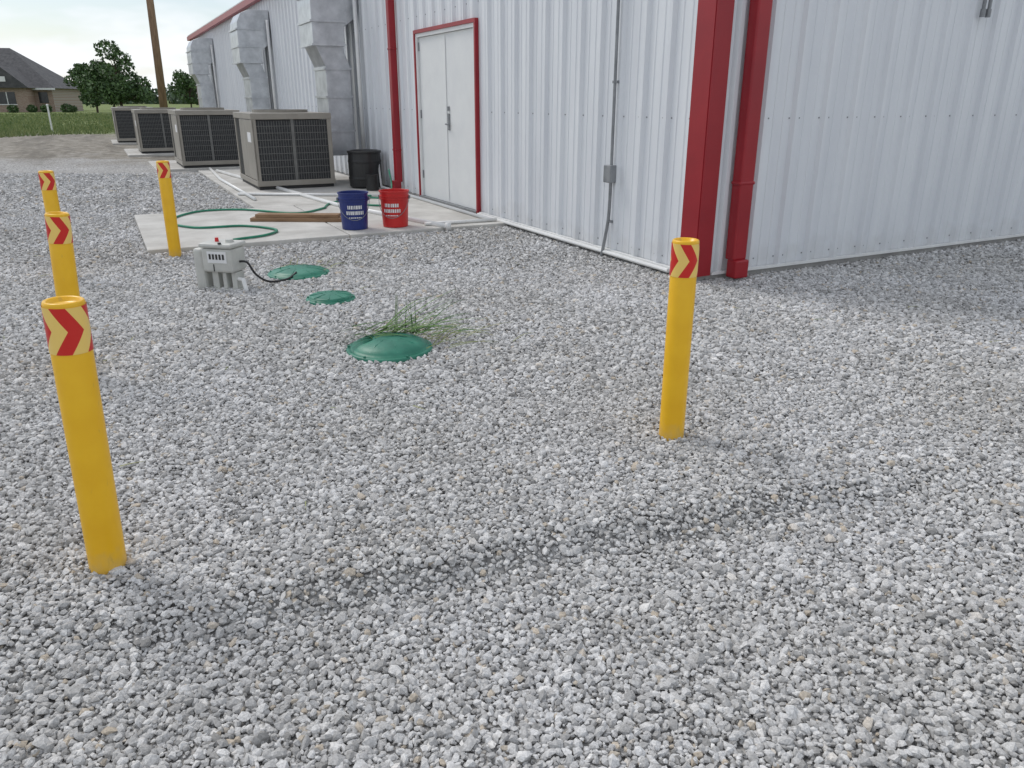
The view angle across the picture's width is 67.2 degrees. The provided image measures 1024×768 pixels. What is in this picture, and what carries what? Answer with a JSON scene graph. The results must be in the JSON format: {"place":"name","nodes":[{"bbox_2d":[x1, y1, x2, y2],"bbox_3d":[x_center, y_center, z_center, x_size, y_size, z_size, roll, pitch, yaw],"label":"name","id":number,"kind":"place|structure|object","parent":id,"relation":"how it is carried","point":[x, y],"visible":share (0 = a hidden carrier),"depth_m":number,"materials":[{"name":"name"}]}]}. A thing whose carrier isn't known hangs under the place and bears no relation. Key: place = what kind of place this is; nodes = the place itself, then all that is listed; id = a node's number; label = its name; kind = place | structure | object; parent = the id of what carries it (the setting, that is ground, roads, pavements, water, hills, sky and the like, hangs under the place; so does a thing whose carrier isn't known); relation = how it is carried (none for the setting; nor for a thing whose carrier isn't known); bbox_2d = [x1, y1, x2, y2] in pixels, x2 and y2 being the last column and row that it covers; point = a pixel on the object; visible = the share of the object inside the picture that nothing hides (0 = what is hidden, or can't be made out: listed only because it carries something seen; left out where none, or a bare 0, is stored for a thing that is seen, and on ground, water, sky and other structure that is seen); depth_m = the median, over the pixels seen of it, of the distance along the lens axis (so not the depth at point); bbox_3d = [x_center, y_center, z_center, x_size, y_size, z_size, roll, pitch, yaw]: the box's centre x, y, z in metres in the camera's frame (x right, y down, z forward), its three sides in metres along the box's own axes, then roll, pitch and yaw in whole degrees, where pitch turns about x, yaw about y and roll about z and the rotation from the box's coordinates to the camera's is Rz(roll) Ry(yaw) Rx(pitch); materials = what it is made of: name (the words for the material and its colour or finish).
{"place":"outdoors","nodes":[
{"label":"outdoors","id":0,"kind":"place"},
{"bbox_2d":[0,112,114,137],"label":"field grass","id":1,"kind":"structure","parent":0,"point":[14,126],"depth_m":40.32,"materials":[{"name":"green plant"}]},
{"bbox_2d":[0,0,241,95],"label":"sky","id":2,"kind":"structure","parent":0,"point":[56,35],"materials":[{"name":"white"}]},
{"bbox_2d":[0,172,1023,767],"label":"gravel","id":3,"kind":"structure","parent":0,"point":[788,306],"depth_m":2.60,"materials":[{"name":"grey gravel"}]},
{"bbox_2d":[335,289,493,351],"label":"grass weeds","id":4,"kind":"object","parent":3,"relation":"on","point":[412,326],"depth_m":4.29,"materials":[{"name":"green plant"}]},
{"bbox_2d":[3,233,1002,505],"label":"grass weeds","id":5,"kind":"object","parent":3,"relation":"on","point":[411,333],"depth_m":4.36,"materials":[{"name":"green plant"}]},
{"bbox_2d":[0,100,1023,767],"bbox_3d":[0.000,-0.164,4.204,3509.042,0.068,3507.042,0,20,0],"label":"ground","id":6,"kind":"structure","parent":0,"point":[84,152],"depth_m":2.25,"materials":[{"name":"grey gravel"}]},
{"bbox_2d":[0,88,37,111],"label":"front wing","id":7,"kind":"structure","parent":6,"relation":"on","point":[25,97],"depth_m":81.17,"materials":[{"name":"beige brick"}]},
{"bbox_2d":[6,103,77,112],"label":"hedge","id":8,"kind":"object","parent":6,"relation":"on","point":[65,108],"visible":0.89,"depth_m":79.14,"materials":[{"name":"green plant"}]},
{"bbox_2d":[38,170,59,212],"bbox_3d":[-3.441,-1.147,5.824,0.103,0.900,0.103,17,25,35],"label":"yellow bollard","id":9,"kind":"object","parent":6,"relation":"on","point":[47,181],"visible":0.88,"depth_m":5.68,"materials":[{"name":"plastic"}]},
{"bbox_2d":[46,104,52,129],"bbox_3d":[-19.000,-10.927,31.676,0.111,1.100,0.111,-8,22,-21],"label":"marker post","id":10,"kind":"object","parent":6,"relation":"on","point":[49,117],"visible":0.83,"depth_m":31.64,"materials":[{"name":"white plastic"}]},
{"bbox_2d":[34,88,83,111],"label":"walls","id":11,"kind":"structure","parent":6,"relation":"on","point":[57,97],"depth_m":85.43,"materials":[{"name":"brick"}]},
{"bbox_2d":[0,66,34,87],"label":"front gable","id":12,"kind":"structure","parent":11,"relation":"on","point":[15,77],"depth_m":80.21,"materials":[{"name":"grey"}]},
{"bbox_2d":[0,76,5,81],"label":"gable vent","id":13,"kind":"object","parent":12,"relation":"attached to","point":[2,78],"visible":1,"depth_m":79.73,"materials":[{"name":"white"}]},
{"bbox_2d":[0,92,48,103],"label":"windows","id":14,"kind":"structure","parent":11,"relation":"attached to","point":[43,97],"depth_m":80.96,"materials":[{"name":"black glass"}]},
{"bbox_2d":[0,48,77,88],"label":"roof","id":15,"kind":"structure","parent":11,"relation":"on","point":[36,75],"depth_m":84.30,"materials":[{"name":"grey"}]},
{"bbox_2d":[31,88,54,89],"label":"fascia","id":16,"kind":"structure","parent":15,"relation":"attached to","point":[43,88],"depth_m":82.50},
{"bbox_2d":[44,211,79,295],"bbox_3d":[-2.126,-0.367,3.702,0.103,0.900,0.103,-11,25,-35],"label":"yellow bollard","id":17,"kind":"object","parent":6,"relation":"on","point":[60,242],"visible":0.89,"depth_m":3.58,"materials":[{"name":"plastic"}]},
{"bbox_2d":[41,295,126,574],"bbox_3d":[-1.168,0.205,2.133,0.103,0.900,0.103,-9,23,-27],"label":"yellow bollard","id":18,"kind":"object","parent":6,"relation":"on","point":[66,321],"visible":0.93,"depth_m":2.06,"materials":[{"name":"plastic"}]},
{"bbox_2d":[63,62,105,112],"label":"shade tree","id":19,"kind":"object","parent":6,"relation":"on","point":[78,69],"visible":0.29,"depth_m":77.47,"materials":[{"name":"green plant"}]},
{"bbox_2d":[72,39,153,106],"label":"shade tree","id":20,"kind":"object","parent":6,"relation":"on","point":[111,85],"visible":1,"depth_m":71.57,"materials":[{"name":"green plant"}]},
{"bbox_2d":[80,83,198,103],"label":"distant tree line","id":21,"kind":"object","parent":6,"relation":"on","point":[173,98],"visible":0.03,"depth_m":215.81,"materials":[{"name":"green plant"}]},
{"bbox_2d":[146,0,167,106],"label":"utility pole","id":22,"kind":"object","parent":6,"relation":"on","point":[161,89],"visible":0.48,"depth_m":32.13,"materials":[{"name":"brown wood"}]},
{"bbox_2d":[156,160,181,256],"bbox_3d":[-2.916,-1.435,6.570,0.103,0.900,0.103,-6,21,-18],"label":"yellow bollard","id":23,"kind":"object","parent":6,"relation":"on","point":[168,202],"visible":0.93,"depth_m":6.51,"materials":[{"name":"plastic"}]},
{"bbox_2d":[169,69,198,106],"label":"shade tree","id":24,"kind":"object","parent":6,"relation":"on","point":[188,88],"visible":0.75,"depth_m":111.03,"materials":[{"name":"green plant"}]},
{"bbox_2d":[193,237,296,291],"bbox_3d":[-1.950,-0.890,5.627,0.543,0.396,0.506,5,21,13],"label":"septic air pump","id":25,"kind":"object","parent":6,"relation":"on","point":[220,264],"visible":0.85,"depth_m":5.45,"materials":[{"name":"grey plastic"}]},
{"bbox_2d":[267,264,329,279],"bbox_3d":[-1.658,-0.858,5.994,0.470,0.111,0.470,-18,27,-40],"label":"septic tank lid","id":26,"kind":"object","parent":6,"relation":"on","point":[304,271],"visible":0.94,"depth_m":5.88,"materials":[{"name":"green plastic"}]},
{"bbox_2d":[111,140,506,254],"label":"concrete slab","id":27,"kind":"structure","parent":6,"relation":"on","point":[151,228],"depth_m":8.39,"materials":[{"name":"grey concrete"}]},
{"bbox_2d":[111,106,148,142],"bbox_3d":[-11.779,-8.126,24.055,1.166,1.040,1.516,-10,23,-25],"label":"air conditioning unit","id":28,"kind":"object","parent":27,"relation":"on","point":[123,124],"visible":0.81,"depth_m":23.34,"materials":[{"name":"beige paint"}]},
{"bbox_2d":[131,107,175,153],"bbox_3d":[-8.839,-6.409,19.407,1.166,1.040,1.616,-10,23,-25],"label":"air conditioning unit","id":29,"kind":"object","parent":27,"relation":"on","point":[152,128],"visible":0.79,"depth_m":18.70,"materials":[{"name":"beige paint"}]},
{"bbox_2d":[168,107,239,167],"bbox_3d":[-6.131,-4.962,15.433,1.156,1.080,1.616,-10,23,-25],"label":"air conditioning unit","id":30,"kind":"object","parent":27,"relation":"on","point":[203,137],"visible":0.97,"depth_m":14.79,"materials":[{"name":"beige paint"}]},
{"bbox_2d":[233,109,335,189],"bbox_3d":[-3.520,-3.649,11.865,1.146,1.090,1.566,-10,23,-25],"label":"air conditioning unit","id":31,"kind":"object","parent":27,"relation":"on","point":[288,148],"visible":1,"depth_m":11.27,"materials":[{"name":"beige paint"}]},
{"bbox_2d":[177,169,392,239],"bbox_3d":[-2.654,-2.162,8.999,1.826,0.341,4.536,8,22,20],"label":"garden hose","id":32,"kind":"object","parent":27,"relation":"on","point":[240,238],"visible":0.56,"depth_m":8.74,"materials":[{"name":"green rubber"}]},
{"bbox_2d":[250,213,341,221],"bbox_3d":[-2.320,-1.806,8.352,1.000,0.075,0.160,1,20,2],"label":"wooden board","id":33,"kind":"object","parent":27,"relation":"on","point":[296,217],"visible":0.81,"depth_m":8.29,"materials":[{"name":"brown wood"}]},
{"bbox_2d":[209,164,496,229],"bbox_3d":[-2.958,-3.004,11.195,2.111,0.375,8.581,-10,23,-25],"label":"pvc pipe","id":34,"kind":"object","parent":27,"relation":"on","point":[445,225],"visible":0.86,"depth_m":9.98,"materials":[{"name":"white plastic"}]},
{"bbox_2d":[336,190,369,229],"bbox_3d":[-1.600,-1.760,7.804,0.309,0.365,0.309,17,26,38],"label":"plastic bucket","id":35,"kind":"object","parent":27,"relation":"on","point":[353,205],"visible":1,"depth_m":7.70,"materials":[{"name":"blue plastic"}]},
{"bbox_2d":[347,149,381,188],"bbox_3d":[-2.188,-3.204,11.471,0.500,0.535,0.500,0,20,0],"label":"black barrel","id":36,"kind":"object","parent":27,"relation":"on","point":[362,163],"visible":0.81,"depth_m":11.28,"materials":[{"name":"plastic"}]},
{"bbox_2d":[365,174,378,190],"bbox_3d":[-2.018,-2.912,11.132,0.186,0.222,0.186,0,20,0],"label":"metal can","id":37,"kind":"object","parent":27,"relation":"on","point":[372,182],"visible":1,"depth_m":11.07,"materials":[{"name":"black metal"}]},
{"bbox_2d":[378,188,409,227],"bbox_3d":[-1.210,-1.815,7.954,0.309,0.365,0.309,-16,26,-36],"label":"plastic bucket","id":38,"kind":"object","parent":27,"relation":"on","point":[394,205],"visible":1,"depth_m":7.86,"materials":[{"name":"red plastic"}]},
{"bbox_2d":[420,195,476,213],"bbox_3d":[-0.792,-2.249,9.652,0.080,0.048,1.800,-10,23,-25],"label":"door threshold","id":39,"kind":"object","parent":27,"relation":"on","point":[450,204],"depth_m":9.55,"materials":[{"name":"silver metal"}]},
{"bbox_2d":[477,213,669,272],"bbox_3d":[0.406,-1.406,7.365,0.037,0.036,3.470,-10,23,-25],"label":"base conduit","id":40,"kind":"object","parent":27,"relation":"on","point":[650,265],"visible":0.81,"depth_m":6.85,"materials":[{"name":"white plastic"}]},
{"bbox_2d":[306,290,355,304],"bbox_3d":[-1.224,-0.569,5.211,0.330,0.102,0.330,15,25,35],"label":"septic tank lid","id":41,"kind":"object","parent":6,"relation":"on","point":[331,297],"visible":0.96,"depth_m":5.13,"materials":[{"name":"green plastic"}]},
{"bbox_2d":[346,332,432,363],"bbox_3d":[-0.668,-0.199,4.212,0.470,0.125,0.470,-8,22,-20],"label":"septic tank lid","id":42,"kind":"object","parent":6,"relation":"on","point":[395,348],"visible":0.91,"depth_m":4.09,"materials":[{"name":"green plastic"}]},
{"bbox_2d":[187,0,734,276],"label":"corner trim and gutter","id":43,"kind":"structure","parent":6,"relation":"on","point":[718,81],"depth_m":5.39,"materials":[{"name":"red metal"}]},
{"bbox_2d":[335,170,699,280],"bbox_3d":[-5.389,-5.301,18.104,0.042,0.155,29.612,-10,23,-25],"label":"foundation edge","id":44,"kind":"object","parent":6,"relation":"on","point":[415,194],"visible":0.07,"depth_m":7.78,"materials":[{"name":"concrete"}]},
{"bbox_2d":[474,0,697,265],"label":"side wall panels","id":45,"kind":"object","parent":44,"relation":"on","point":[540,167],"visible":0.88,"depth_m":6.66,"materials":[{"name":"white paint"}]},
{"bbox_2d":[479,212,669,268],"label":"base trim","id":46,"kind":"structure","parent":45,"relation":"attached to","point":[618,252],"depth_m":6.94,"materials":[{"name":"white metal"}]},
{"bbox_2d":[603,165,615,182],"bbox_3d":[0.811,-1.743,6.390,0.064,0.140,0.100,-10,23,-25],"label":"junction box","id":47,"kind":"object","parent":45,"relation":"attached to","point":[609,174],"visible":1,"depth_m":6.36,"materials":[{"name":"grey metal"}]},
{"bbox_2d":[600,0,619,256],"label":"conduit","id":48,"kind":"object","parent":45,"relation":"attached to","point":[615,81],"visible":0.94,"depth_m":6.24,"materials":[{"name":"grey metal"}]},
{"bbox_2d":[680,0,716,238],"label":"corner trim side","id":49,"kind":"structure","parent":45,"relation":"attached to","point":[704,41],"depth_m":5.37,"materials":[{"name":"red metal"}]},
{"bbox_2d":[710,0,1023,271],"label":"gable wall panels","id":50,"kind":"object","parent":44,"relation":"on","point":[887,177],"visible":0.92,"depth_m":6.12,"materials":[{"name":"white metal"}]},
{"bbox_2d":[312,0,1016,258],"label":"screws","id":51,"kind":"object","parent":50,"relation":"attached to","point":[671,118],"visible":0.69,"depth_m":6.70,"materials":[{"name":"grey metal"}]},
{"bbox_2d":[725,0,772,278],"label":"gable downspout","id":52,"kind":"object","parent":50,"relation":"attached to","point":[755,60],"visible":1,"depth_m":5.41,"materials":[{"name":"red metal"}]},
{"bbox_2d":[979,0,992,17],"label":"gable conduits","id":53,"kind":"object","parent":50,"relation":"attached to","point":[985,12],"visible":1,"depth_m":6.17,"materials":[{"name":"grey metal"}]},
{"bbox_2d":[710,233,1023,274],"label":"base trim","id":54,"kind":"structure","parent":44,"relation":"on","point":[860,255],"depth_m":6.48,"materials":[{"name":"white metal"}]},
{"bbox_2d":[659,237,699,440],"bbox_3d":[0.647,-0.115,3.017,0.103,0.900,0.103,-3,21,-8],"label":"yellow bollard","id":55,"kind":"object","parent":6,"relation":"on","point":[684,259],"visible":0.94,"depth_m":2.95,"materials":[{"name":"plastic"}]},
{"bbox_2d":[699,236,1023,280],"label":"concrete foundation","id":56,"kind":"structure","parent":6,"relation":"on","point":[822,263],"depth_m":6.48,"materials":[{"name":"grey concrete"}]},
{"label":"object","id":57,"kind":"object","parent":6,"relation":"on","visible":0},
{"bbox_2d":[188,0,243,35],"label":"roof","id":58,"kind":"structure","parent":57,"relation":"on","point":[217,16],"depth_m":22.14,"materials":[{"name":"metal"}]},
{"bbox_2d":[193,0,418,193],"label":"side wall panels","id":59,"kind":"object","parent":57,"relation":"attached to","point":[294,78],"visible":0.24,"depth_m":12.00,"materials":[{"name":"white paint"}]},
{"bbox_2d":[186,38,219,106],"bbox_3d":[-10.106,-9.793,25.291,0.725,2.800,1.362,-10,23,-25],"label":"exhaust duct","id":60,"kind":"object","parent":59,"relation":"attached to","point":[200,56],"visible":0.81,"depth_m":24.70,"materials":[{"name":"metal"}]},
{"bbox_2d":[229,10,276,111],"bbox_3d":[-5.855,-6.926,17.533,0.725,2.800,1.162,-10,23,-25],"label":"exhaust duct","id":61,"kind":"object","parent":59,"relation":"attached to","point":[249,32],"visible":0.87,"depth_m":17.02,"materials":[{"name":"metal"}]},
{"bbox_2d":[295,0,365,155],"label":"exhaust duct","id":62,"kind":"object","parent":59,"relation":"attached to","point":[321,24],"visible":0.84,"depth_m":11.72,"materials":[{"name":"metal"}]},
{"bbox_2d":[385,0,402,188],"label":"side downspout","id":63,"kind":"object","parent":59,"relation":"attached to","point":[393,81],"visible":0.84,"depth_m":10.51,"materials":[{"name":"red metal"}]},
{"bbox_2d":[416,0,474,32],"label":"side wall panels over door","id":64,"kind":"object","parent":59,"relation":"attached to","point":[461,10],"visible":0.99,"depth_m":8.91,"materials":[{"name":"white paint"}]},
{"bbox_2d":[413,18,480,212],"bbox_3d":[-0.804,-3.210,9.290,0.044,2.042,1.870,-10,23,-25],"label":"door trim","id":65,"kind":"structure","parent":57,"relation":"attached to","point":[474,21],"depth_m":8.64,"materials":[{"name":"red metal"}]},
{"bbox_2d":[415,23,475,194],"bbox_3d":[-0.777,-3.195,9.311,0.075,1.999,1.800,-10,23,-25],"label":"door frame","id":66,"kind":"object","parent":65,"relation":"attached to","point":[445,30],"visible":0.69,"depth_m":9.80,"materials":[{"name":"white metal"}]},
{"bbox_2d":[419,28,475,209],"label":"double door leaves","id":67,"kind":"object","parent":66,"relation":"attached to","point":[460,92],"visible":0.94,"depth_m":9.25,"materials":[{"name":"paint"}]},
{"bbox_2d":[443,36,449,197],"bbox_3d":[-0.790,-3.189,9.309,0.009,1.850,0.034,-10,23,-25],"label":"door astragal","id":68,"kind":"object","parent":67,"relation":"attached to","point":[446,116],"depth_m":9.28,"materials":[{"name":"white metal"}]},
{"bbox_2d":[445,106,449,129],"bbox_3d":[-0.763,-3.170,9.198,0.066,0.270,0.126,-10,23,-25],"label":"door handle","id":69,"kind":"object","parent":67,"relation":"attached to","point":[448,109],"visible":1,"depth_m":9.22,"materials":[{"name":"silver metal"}]}
]}

